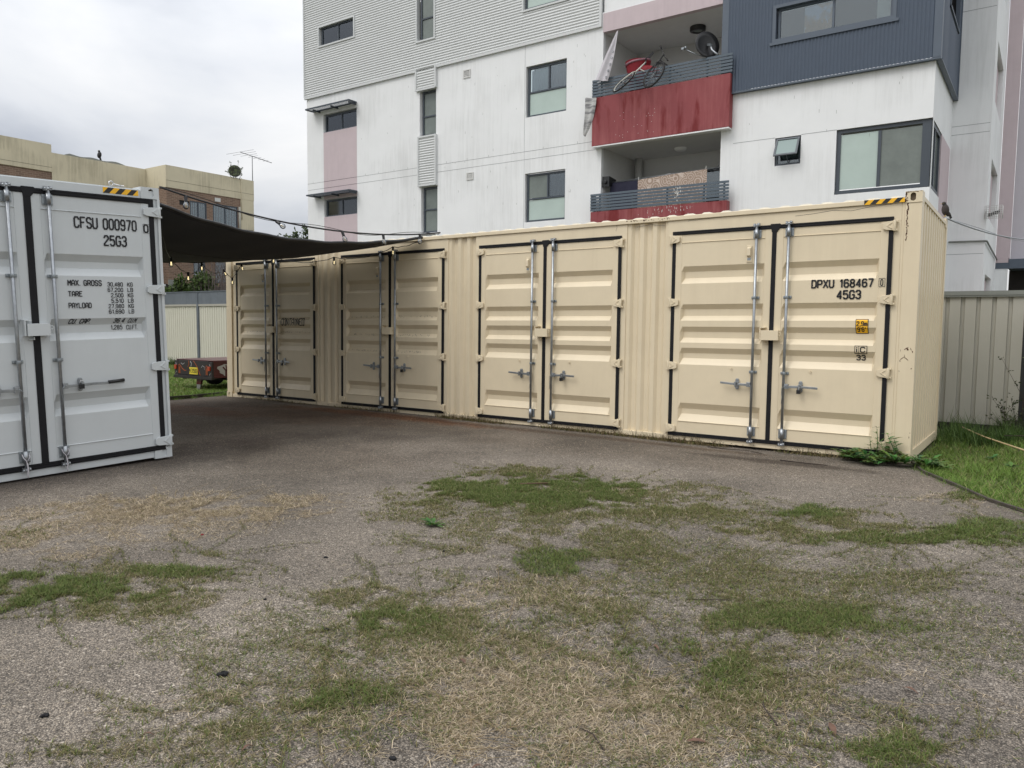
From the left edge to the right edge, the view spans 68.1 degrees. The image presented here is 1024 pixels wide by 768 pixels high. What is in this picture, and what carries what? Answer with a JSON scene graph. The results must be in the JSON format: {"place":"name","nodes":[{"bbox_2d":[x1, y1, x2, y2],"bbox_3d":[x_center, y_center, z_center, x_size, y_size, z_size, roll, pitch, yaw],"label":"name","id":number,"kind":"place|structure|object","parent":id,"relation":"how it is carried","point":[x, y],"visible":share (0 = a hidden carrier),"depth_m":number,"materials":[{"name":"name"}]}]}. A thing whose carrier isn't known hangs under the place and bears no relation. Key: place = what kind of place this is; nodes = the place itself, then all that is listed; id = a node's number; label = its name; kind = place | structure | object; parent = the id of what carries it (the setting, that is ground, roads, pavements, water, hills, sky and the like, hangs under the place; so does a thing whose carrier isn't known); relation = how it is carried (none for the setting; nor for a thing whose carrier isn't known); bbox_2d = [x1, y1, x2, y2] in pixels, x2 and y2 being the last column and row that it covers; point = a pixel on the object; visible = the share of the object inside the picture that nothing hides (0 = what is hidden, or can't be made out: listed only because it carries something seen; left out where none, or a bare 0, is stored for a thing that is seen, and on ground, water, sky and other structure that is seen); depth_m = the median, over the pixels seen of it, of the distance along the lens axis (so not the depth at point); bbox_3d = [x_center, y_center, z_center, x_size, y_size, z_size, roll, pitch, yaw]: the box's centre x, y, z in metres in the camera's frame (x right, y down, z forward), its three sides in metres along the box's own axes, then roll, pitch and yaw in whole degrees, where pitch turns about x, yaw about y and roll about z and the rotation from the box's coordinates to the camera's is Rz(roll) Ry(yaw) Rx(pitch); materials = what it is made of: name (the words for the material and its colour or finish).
{"place":"outdoors","nodes":[
{"label":"outdoors","id":0,"kind":"place"},
{"bbox_2d":[39,712,49,717],"bbox_3d":[-1.868,1.323,3.029,0.035,0.019,0.028,-1,5,-15],"label":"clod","id":1,"kind":"object","parent":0,"point":[45,714],"visible":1,"depth_m":3.02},
{"bbox_2d":[0,395,1023,767],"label":"pavement","id":2,"kind":"structure","parent":0,"point":[246,449],"depth_m":4.47,"materials":[{"name":"grey asphalt"}]},
{"bbox_2d":[0,174,173,481],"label":"shipping container","id":3,"kind":"object","parent":2,"relation":"on","point":[82,290],"visible":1,"depth_m":7.57,"materials":[{"name":"white metal"}]},
{"bbox_2d":[0,182,41,472],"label":"door","id":4,"kind":"structure","parent":3,"relation":"in","point":[19,417],"depth_m":7.13,"materials":[{"name":"grey paint"}]},
{"bbox_2d":[22,453,29,477],"bbox_3d":[-4.635,0.785,7.243,0.044,0.233,0.068,6,9,39],"label":"rope","id":5,"kind":"object","parent":3,"relation":"attached to","point":[27,465],"visible":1,"depth_m":7.23,"materials":[{"name":"fabric"}]},
{"bbox_2d":[62,448,69,471],"bbox_3d":[-4.413,0.754,7.508,0.044,0.233,0.068,6,9,40],"label":"rope","id":6,"kind":"object","parent":3,"relation":"attached to","point":[66,458],"visible":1,"depth_m":7.50,"materials":[{"name":"fabric"}]},
{"bbox_2d":[79,380,84,388],"bbox_3d":[-4.280,0.004,7.538,0.028,0.084,0.044,6,9,40],"label":"padlock","id":7,"kind":"object","parent":3,"relation":"attached to","point":[81,386],"visible":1,"depth_m":7.53,"materials":[{"name":"black metal"}]},
{"bbox_2d":[31,186,173,466],"bbox_3d":[-4.137,-0.431,7.763,0.142,3.014,1.240,6,9,39],"label":"door","id":8,"kind":"structure","parent":3,"relation":"in","point":[117,409],"depth_m":7.69,"materials":[{"name":"grey paint"}]},
{"bbox_2d":[108,181,123,186],"bbox_3d":[-4.047,-2.046,7.749,0.038,0.055,0.158,6,9,40],"label":"shackle","id":9,"kind":"object","parent":3,"relation":"on","point":[114,184],"visible":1,"depth_m":7.72,"materials":[{"name":"silver metal"}]},
{"bbox_2d":[160,203,422,262],"bbox_3d":[-4.908,-2.119,11.629,5.991,0.428,4.528,4,5,35],"label":"shade sail","id":10,"kind":"object","parent":3,"relation":"attached to","point":[188,238],"visible":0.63,"depth_m":10.27,"materials":[{"name":"grey fabric"}]},
{"bbox_2d":[161,229,420,284],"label":"festoon lights","id":11,"kind":"object","parent":10,"relation":"hanging from","point":[223,270],"visible":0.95,"depth_m":12.70,"materials":[{"name":"black plastic"}]},
{"bbox_2d":[216,671,228,676],"bbox_3d":[-1.276,1.278,3.344,0.054,0.029,0.034,0,4,-1],"label":"clod","id":12,"kind":"object","parent":2,"relation":"on","point":[223,673],"visible":0.99,"depth_m":3.33,"materials":[{"name":"grey soil"}]},
{"bbox_2d":[420,517,443,526],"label":"weed","id":13,"kind":"object","parent":2,"relation":"on","point":[431,521],"visible":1,"depth_m":5.71,"materials":[{"name":"green plant"}]},
{"bbox_2d":[0,415,1023,767],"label":"creeping grass","id":14,"kind":"structure","parent":2,"relation":"on","point":[560,501],"depth_m":4.06,"materials":[{"name":"green plant"}]},
{"bbox_2d":[7,429,1016,767],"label":"loose pebbles","id":15,"kind":"object","parent":2,"relation":"on","point":[553,623],"visible":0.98,"depth_m":4.72,"materials":[{"name":"grey stone"}]},
{"bbox_2d":[239,395,886,462],"bbox_3d":[-0.630,0.482,11.511,11.581,0.180,0.339,4,5,35],"label":"dry fringe","id":16,"kind":"object","parent":2,"relation":"on","point":[683,440],"visible":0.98,"depth_m":10.21,"materials":[{"name":"plant"}]},
{"bbox_2d":[577,726,604,750],"bbox_3d":[0.303,1.330,2.854,0.023,0.017,0.180,-2,5,-28],"label":"twig","id":17,"kind":"object","parent":2,"relation":"on","point":[594,737],"visible":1,"depth_m":2.85,"materials":[{"name":"brown wood"}]},
{"bbox_2d":[686,738,708,743],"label":"dead leaf","id":18,"kind":"object","parent":2,"relation":"on","point":[695,739],"visible":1,"depth_m":2.83,"materials":[{"name":"brown plant"}]},
{"bbox_2d":[686,599,730,600],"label":"twig","id":19,"kind":"object","parent":2,"relation":"on","point":[708,599],"visible":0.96,"depth_m":4.23,"materials":[{"name":"brown wood"}]},
{"bbox_2d":[707,446,761,453],"bbox_3d":[2.655,0.783,9.033,0.711,0.022,0.061,5,6,42],"label":"twig","id":20,"kind":"object","parent":2,"relation":"on","point":[732,449],"visible":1,"depth_m":9.04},
{"bbox_2d":[762,701,777,725],"bbox_3d":[1.021,1.309,3.023,0.022,0.019,0.182,1,4,1],"label":"twig","id":21,"kind":"object","parent":2,"relation":"on","point":[774,721],"visible":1,"depth_m":2.99,"materials":[{"name":"brown wood"}]},
{"bbox_2d":[780,460,823,464],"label":"twig","id":22,"kind":"object","parent":2,"relation":"on","point":[801,462],"visible":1,"depth_m":8.15,"materials":[{"name":"wood"}]},
{"bbox_2d":[828,722,835,735],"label":"dead leaf","id":23,"kind":"object","parent":2,"relation":"on","point":[832,727],"visible":1,"depth_m":2.90,"materials":[{"name":"brown plant"}]},
{"bbox_2d":[834,426,954,468],"bbox_3d":[4.044,0.663,8.081,1.201,0.393,0.586,3,5,27],"label":"thistle weed","id":24,"kind":"object","parent":2,"relation":"on","point":[884,456],"visible":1,"depth_m":8.08,"materials":[{"name":"green plant"}]},
{"bbox_2d":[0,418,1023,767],"bbox_3d":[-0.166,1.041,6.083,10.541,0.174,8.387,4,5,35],"label":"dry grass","id":25,"kind":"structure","parent":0,"point":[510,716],"depth_m":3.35,"materials":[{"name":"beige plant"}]},
{"bbox_2d":[0,0,1023,289],"label":"sky","id":26,"kind":"structure","parent":0,"point":[143,84],"materials":[{"name":"white"}]},
{"bbox_2d":[172,382,1023,506],"bbox_3d":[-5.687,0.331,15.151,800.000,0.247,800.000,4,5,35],"label":"ground","id":27,"kind":"structure","parent":0,"point":[931,444],"depth_m":8.80,"materials":[{"name":"green plant"}]},
{"bbox_2d":[0,135,253,284],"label":"brick building","id":28,"kind":"structure","parent":27,"relation":"on","point":[26,158],"depth_m":39.24,"materials":[{"name":"brick"}]},
{"bbox_2d":[97,150,101,159],"bbox_3d":[-20.779,-11.530,38.158,0.196,0.490,0.196,0,5,-10],"label":"bird","id":29,"kind":"object","parent":28,"relation":"on","point":[99,154],"visible":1,"depth_m":38.10},
{"bbox_2d":[190,201,206,218],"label":"window","id":30,"kind":"structure","parent":28,"relation":"in","point":[198,203],"depth_m":40.38,"materials":[{"name":"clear glass"}]},
{"bbox_2d":[193,263,204,274],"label":"window","id":31,"kind":"structure","parent":28,"relation":"in","point":[193,263],"depth_m":40.62,"materials":[{"name":"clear glass"}]},
{"bbox_2d":[213,204,237,227],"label":"window","id":32,"kind":"structure","parent":28,"relation":"in","point":[236,215],"depth_m":41.76,"materials":[{"name":"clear glass"}]},
{"bbox_2d":[225,162,242,177],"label":"satellite dish","id":33,"kind":"object","parent":28,"relation":"on","point":[232,171],"visible":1,"depth_m":41.86,"materials":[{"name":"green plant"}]},
{"bbox_2d":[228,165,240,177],"bbox_3d":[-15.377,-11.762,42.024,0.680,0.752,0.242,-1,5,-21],"label":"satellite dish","id":34,"kind":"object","parent":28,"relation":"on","point":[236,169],"visible":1,"depth_m":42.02,"materials":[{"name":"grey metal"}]},
{"bbox_2d":[230,150,271,180],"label":"television antenna","id":35,"kind":"object","parent":28,"relation":"on","point":[252,160],"visible":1,"depth_m":42.94,"materials":[{"name":"metal"}]},
{"bbox_2d":[165,285,179,304],"bbox_3d":[-12.464,-2.231,27.735,1.247,2.822,0.838,4,5,35],"label":"shrub","id":36,"kind":"object","parent":27,"relation":"on","point":[169,289],"visible":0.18,"depth_m":27.47,"materials":[{"name":"green plant"}]},
{"bbox_2d":[168,280,176,290],"bbox_3d":[-14.061,-2.756,31.827,0.050,3.200,0.700,4,5,35],"label":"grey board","id":37,"kind":"object","parent":27,"relation":"on","point":[170,282],"visible":0.14,"depth_m":31.48,"materials":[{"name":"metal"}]},
{"bbox_2d":[172,272,188,291],"bbox_3d":[-11.976,-2.434,27.509,0.650,3.267,0.598,-1,5,-23],"label":"shrub","id":38,"kind":"object","parent":27,"relation":"on","point":[181,284],"visible":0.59,"depth_m":27.35,"materials":[{"name":"green plant"}]},
{"bbox_2d":[164,290,226,362],"bbox_3d":[-11.531,-1.840,26.235,16.790,2.685,0.080,4,5,35],"label":"fence","id":39,"kind":"object","parent":27,"relation":"on","point":[196,324],"visible":0.14,"depth_m":25.59,"materials":[{"name":"beige metal"}]},
{"bbox_2d":[188,262,225,290],"bbox_3d":[-10.081,-3.686,26.269,2.572,2.781,1.574,4,5,35],"label":"bare vine","id":40,"kind":"object","parent":39,"relation":"on","point":[222,285],"visible":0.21,"depth_m":26.04,"materials":[{"name":"brown plant"}]},
{"bbox_2d":[168,355,227,399],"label":"grass","id":41,"kind":"structure","parent":27,"relation":"on","point":[206,387],"depth_m":17.36,"materials":[{"name":"green plant"}]},
{"bbox_2d":[170,391,226,399],"bbox_3d":[-6.247,0.243,15.057,0.142,0.090,1.613,3,5,29],"label":"timber edging","id":42,"kind":"object","parent":27,"relation":"on","point":[187,396],"visible":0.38,"depth_m":14.84,"materials":[{"name":"brown wood"}]},
{"bbox_2d":[174,357,226,388],"bbox_3d":[-6.301,-0.271,18.099,1.470,0.712,2.930,4,5,35],"label":"box trailer","id":43,"kind":"object","parent":27,"relation":"on","point":[211,370],"visible":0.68,"depth_m":16.85,"materials":[{"name":"black paint"}]},
{"bbox_2d":[186,270,218,290],"bbox_3d":[-10.821,-2.385,26.611,1.339,3.334,0.898,4,5,35],"label":"shrub","id":44,"kind":"object","parent":27,"relation":"on","point":[199,277],"visible":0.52,"depth_m":26.27,"materials":[{"name":"green plant"}]},
{"bbox_2d":[277,233,304,238],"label":"tree","id":45,"kind":"object","parent":27,"relation":"on","point":[285,235],"visible":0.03,"depth_m":44.85,"materials":[{"name":"green plant"}]},
{"bbox_2d":[288,224,307,238],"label":"tree","id":46,"kind":"object","parent":27,"relation":"on","point":[305,232],"visible":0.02,"depth_m":42.94,"materials":[{"name":"green plant"}]},
{"bbox_2d":[226,190,947,463],"bbox_3d":[-0.014,-0.943,12.499,12.192,2.896,2.543,3,5,35],"label":"shipping container","id":47,"kind":"object","parent":27,"relation":"on","point":[728,327],"visible":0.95,"depth_m":9.94,"materials":[{"name":"beige metal"}]},
{"bbox_2d":[234,260,272,397],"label":"door","id":48,"kind":"structure","parent":47,"relation":"in","point":[254,308],"depth_m":14.54,"materials":[{"name":"beige paint"}]},
{"bbox_2d":[274,259,316,399],"bbox_3d":[-3.977,-1.000,13.829,1.187,2.608,0.133,3,5,35],"label":"door","id":49,"kind":"structure","parent":47,"relation":"in","point":[293,281],"depth_m":13.88,"materials":[{"name":"beige paint"}]},
{"bbox_2d":[159,186,440,244],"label":"festoon lights","id":50,"kind":"object","parent":47,"relation":"hanging from","point":[186,197],"visible":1,"depth_m":9.43,"materials":[{"name":"black plastic"}]},
{"bbox_2d":[338,250,388,408],"bbox_3d":[-2.519,-0.912,12.805,1.186,2.608,0.133,3,5,35],"label":"door","id":51,"kind":"structure","parent":47,"relation":"in","point":[365,280],"depth_m":12.81,"materials":[{"name":"beige paint"}]},
{"bbox_2d":[391,249,445,411],"bbox_3d":[-1.517,-0.852,12.101,1.177,2.608,0.133,3,5,35],"label":"door","id":52,"kind":"structure","parent":47,"relation":"in","point":[416,278],"depth_m":12.15,"materials":[{"name":"beige paint"}]},
{"bbox_2d":[475,239,543,422],"bbox_3d":[-0.061,-0.765,11.078,1.195,2.608,0.133,3,5,35],"label":"door","id":53,"kind":"structure","parent":47,"relation":"in","point":[511,304],"depth_m":11.08,"materials":[{"name":"beige paint"}]},
{"bbox_2d":[544,238,624,427],"bbox_3d":[0.959,-0.704,10.362,1.213,2.608,0.133,3,5,35],"label":"door","id":54,"kind":"structure","parent":47,"relation":"in","point":[582,303],"depth_m":10.40,"materials":[{"name":"beige paint"}]},
{"bbox_2d":[664,223,771,442],"bbox_3d":[2.496,-0.612,9.282,1.284,2.608,0.133,3,5,35],"label":"door","id":55,"kind":"structure","parent":47,"relation":"in","point":[721,302],"depth_m":9.27,"materials":[{"name":"beige paint"}]},
{"bbox_2d":[770,220,897,451],"bbox_3d":[3.579,-0.548,8.523,1.276,2.608,0.133,3,5,35],"label":"door","id":56,"kind":"structure","parent":47,"relation":"in","point":[838,403],"depth_m":8.56,"materials":[{"name":"beige paint"}]},
{"bbox_2d":[941,202,951,218],"bbox_3d":[5.617,-2.248,9.806,0.153,0.219,0.078,1,4,0],"label":"bird","id":57,"kind":"object","parent":47,"relation":"on","point":[945,209],"visible":1,"depth_m":9.78},
{"bbox_2d":[947,218,1023,240],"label":"overhead cable","id":58,"kind":"object","parent":47,"relation":"attached to","point":[957,222],"visible":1,"depth_m":10.69,"materials":[{"name":"metal"}]},
{"bbox_2d":[302,0,1023,290],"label":"apartment building","id":59,"kind":"structure","parent":27,"relation":"on","point":[430,116],"depth_m":20.13,"materials":[{"name":"paint"}]},
{"bbox_2d":[322,18,352,44],"bbox_3d":[-5.830,-11.808,25.487,1.640,0.620,0.060,4,5,35],"label":"window","id":60,"kind":"structure","parent":59,"relation":"in","point":[344,29],"depth_m":25.51,"materials":[{"name":"clear glass"}]},
{"bbox_2d":[326,109,356,131],"bbox_3d":[-5.760,-8.912,25.718,1.590,0.590,0.060,4,5,35],"label":"window","id":61,"kind":"structure","parent":59,"relation":"in","point":[347,119],"depth_m":25.70,"materials":[{"name":"clear glass"}]},
{"bbox_2d":[327,197,356,216],"bbox_3d":[-5.786,-6.050,25.940,1.590,0.570,0.060,4,5,35],"label":"window","id":62,"kind":"structure","parent":59,"relation":"in","point":[345,206],"depth_m":25.93,"materials":[{"name":"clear glass"}]},
{"bbox_2d":[421,0,432,39],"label":"window","id":63,"kind":"structure","parent":59,"relation":"in","point":[426,5],"depth_m":23.25,"materials":[{"name":"clear glass"}]},
{"bbox_2d":[423,90,435,135],"bbox_3d":[-2.511,-8.377,23.484,0.620,1.350,0.060,4,5,35],"label":"window","id":64,"kind":"structure","parent":59,"relation":"in","point":[429,98],"depth_m":23.52,"materials":[{"name":"clear glass"}]},
{"bbox_2d":[424,187,436,232],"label":"window","id":65,"kind":"structure","parent":59,"relation":"in","point":[430,194],"depth_m":23.72,"materials":[{"name":"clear glass"}]},
{"bbox_2d":[526,0,557,8],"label":"window","id":66,"kind":"structure","parent":59,"relation":"in","point":[529,3],"depth_m":20.98,"materials":[{"name":"clear glass"}]},
{"bbox_2d":[527,170,564,221],"bbox_3d":[1.103,-5.253,21.386,1.500,1.530,0.500,4,5,35],"label":"window","id":67,"kind":"structure","parent":59,"relation":"in","point":[545,191],"depth_m":21.24,"materials":[{"name":"grey glass"}]},
{"bbox_2d":[528,60,566,116],"bbox_3d":[1.129,-8.169,21.160,1.500,1.560,0.500,4,5,35],"label":"window","id":68,"kind":"structure","parent":59,"relation":"in","point":[548,94],"depth_m":21.04,"materials":[{"name":"clear glass"}]},
{"bbox_2d":[583,98,595,136],"bbox_3d":[2.047,-7.018,19.882,0.384,1.000,0.060,4,5,35],"label":"towel","id":69,"kind":"object","parent":59,"relation":"hanging from","point":[590,104],"visible":1,"depth_m":19.90,"materials":[{"name":"white fabric"}]},
{"bbox_2d":[596,31,617,80],"bbox_3d":[2.415,-8.396,19.454,0.604,1.240,0.118,4,5,35],"label":"hanging curtain","id":70,"kind":"object","parent":59,"relation":"hanging from","point":[604,71],"visible":1,"depth_m":19.44,"materials":[{"name":"fabric"}]},
{"bbox_2d":[602,176,615,186],"bbox_3d":[2.582,-5.375,20.215,0.210,0.277,0.450,4,5,35],"label":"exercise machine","id":71,"kind":"object","parent":59,"relation":"on","point":[607,181],"visible":0.98,"depth_m":20.07,"materials":[{"name":"black plastic"}]},
{"bbox_2d":[612,57,646,92],"bbox_3d":[3.160,-7.772,18.963,1.260,0.948,0.643,1,4,6],"label":"bicycle","id":72,"kind":"object","parent":59,"relation":"on","point":[625,77],"visible":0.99,"depth_m":18.94,"materials":[{"name":"white paint"}]},
{"bbox_2d":[625,52,658,91],"bbox_3d":[3.306,-7.943,19.350,0.958,1.090,0.669,9,9,61],"label":"clothes bag","id":73,"kind":"object","parent":59,"relation":"on","point":[633,64],"visible":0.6,"depth_m":19.22,"materials":[{"name":"red fabric"}]},
{"bbox_2d":[643,46,680,87],"bbox_3d":[3.819,-7.810,18.583,1.087,1.136,0.659,0,5,-10],"label":"bicycle","id":74,"kind":"object","parent":59,"relation":"on","point":[654,74],"visible":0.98,"depth_m":18.55,"materials":[{"name":"black paint"}]},
{"bbox_2d":[616,164,719,181],"bbox_3d":[3.921,-5.377,19.538,3.176,0.196,0.519,4,5,35],"label":"clothes airer","id":75,"kind":"object","parent":59,"relation":"on","point":[638,178],"visible":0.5,"depth_m":19.45,"materials":[{"name":"metal"}]},
{"bbox_2d":[610,180,637,209],"bbox_3d":[2.946,-4.963,19.978,0.820,0.745,0.032,4,5,35],"label":"bedsheet","id":76,"kind":"object","parent":75,"relation":"hanging from","point":[623,186],"visible":0.44,"depth_m":19.96,"materials":[{"name":"blue fabric"}]},
{"bbox_2d":[637,168,706,207],"bbox_3d":[4.032,-4.935,19.191,1.860,0.830,0.036,4,5,35],"label":"blanket","id":77,"kind":"object","parent":75,"relation":"hanging from","point":[691,177],"visible":0.51,"depth_m":19.14,"materials":[{"name":"fabric"}]},
{"bbox_2d":[671,168,719,201],"bbox_3d":[5.392,-5.025,20.763,2.450,1.790,0.500,4,5,35],"label":"window","id":78,"kind":"structure","parent":59,"relation":"in","point":[712,176],"depth_m":20.85,"materials":[{"name":"glass"}]},
{"bbox_2d":[681,31,718,57],"bbox_3d":[4.493,-8.088,18.090,0.890,0.636,0.331,2,5,15],"label":"satellite dish","id":79,"kind":"object","parent":59,"relation":"on","point":[706,44],"visible":1,"depth_m":18.08,"materials":[{"name":"grey metal"}]},
{"bbox_2d":[773,136,800,165],"bbox_3d":[6.388,-5.340,17.445,0.775,0.830,0.786,4,5,35],"label":"window","id":80,"kind":"structure","parent":59,"relation":"in","point":[787,150],"depth_m":17.29,"materials":[{"name":"clear glass"}]},
{"bbox_2d":[778,0,892,38],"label":"window","id":81,"kind":"structure","parent":59,"relation":"in","point":[833,13],"depth_m":16.82,"materials":[{"name":"clear glass"}]},
{"bbox_2d":[835,118,940,194],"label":"window","id":82,"kind":"structure","parent":59,"relation":"in","point":[898,156],"depth_m":16.27,"materials":[{"name":"grey glass"}]},
{"bbox_2d":[984,205,1003,218],"bbox_3d":[11.432,-4.066,17.978,0.370,0.310,0.258,4,5,35],"label":"wire cage","id":83,"kind":"object","parent":59,"relation":"attached to","point":[994,213],"visible":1,"depth_m":17.89,"materials":[{"name":"white metal"}]},
{"bbox_2d":[911,461,1023,512],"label":"timber edging","id":84,"kind":"object","parent":27,"relation":"on","point":[997,502],"visible":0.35,"depth_m":6.67,"materials":[{"name":"brown wood"}]},
{"bbox_2d":[937,290,1023,431],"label":"fence","id":85,"kind":"object","parent":27,"relation":"on","point":[982,331],"visible":0.2,"depth_m":10.71,"materials":[{"name":"metal"}]},
{"bbox_2d":[986,356,1023,430],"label":"climbing weed","id":86,"kind":"object","parent":27,"relation":"on","point":[1013,404],"visible":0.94,"depth_m":10.20,"materials":[{"name":"green plant"}]},
{"bbox_2d":[1015,324,1023,432],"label":"steel post","id":87,"kind":"object","parent":27,"relation":"on","point":[1021,389],"visible":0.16,"depth_m":10.15,"materials":[{"name":"black metal"}]},
{"bbox_2d":[905,406,1023,541],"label":"grass","id":88,"kind":"structure","parent":0,"point":[964,439],"depth_m":8.47,"materials":[{"name":"green plant"}]},
{"bbox_2d":[962,426,1023,450],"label":"cane","id":89,"kind":"object","parent":88,"relation":"on","point":[998,441],"visible":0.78,"depth_m":9.04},
{"bbox_2d":[987,454,1000,458],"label":"weed","id":90,"kind":"object","parent":88,"relation":"on","point":[993,456],"visible":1,"depth_m":8.38,"materials":[{"name":"green plant"}]},
{"bbox_2d":[1004,462,1015,466],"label":"weed","id":91,"kind":"object","parent":88,"relation":"on","point":[1011,464],"visible":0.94,"depth_m":7.81,"materials":[{"name":"green plant"}]}
]}

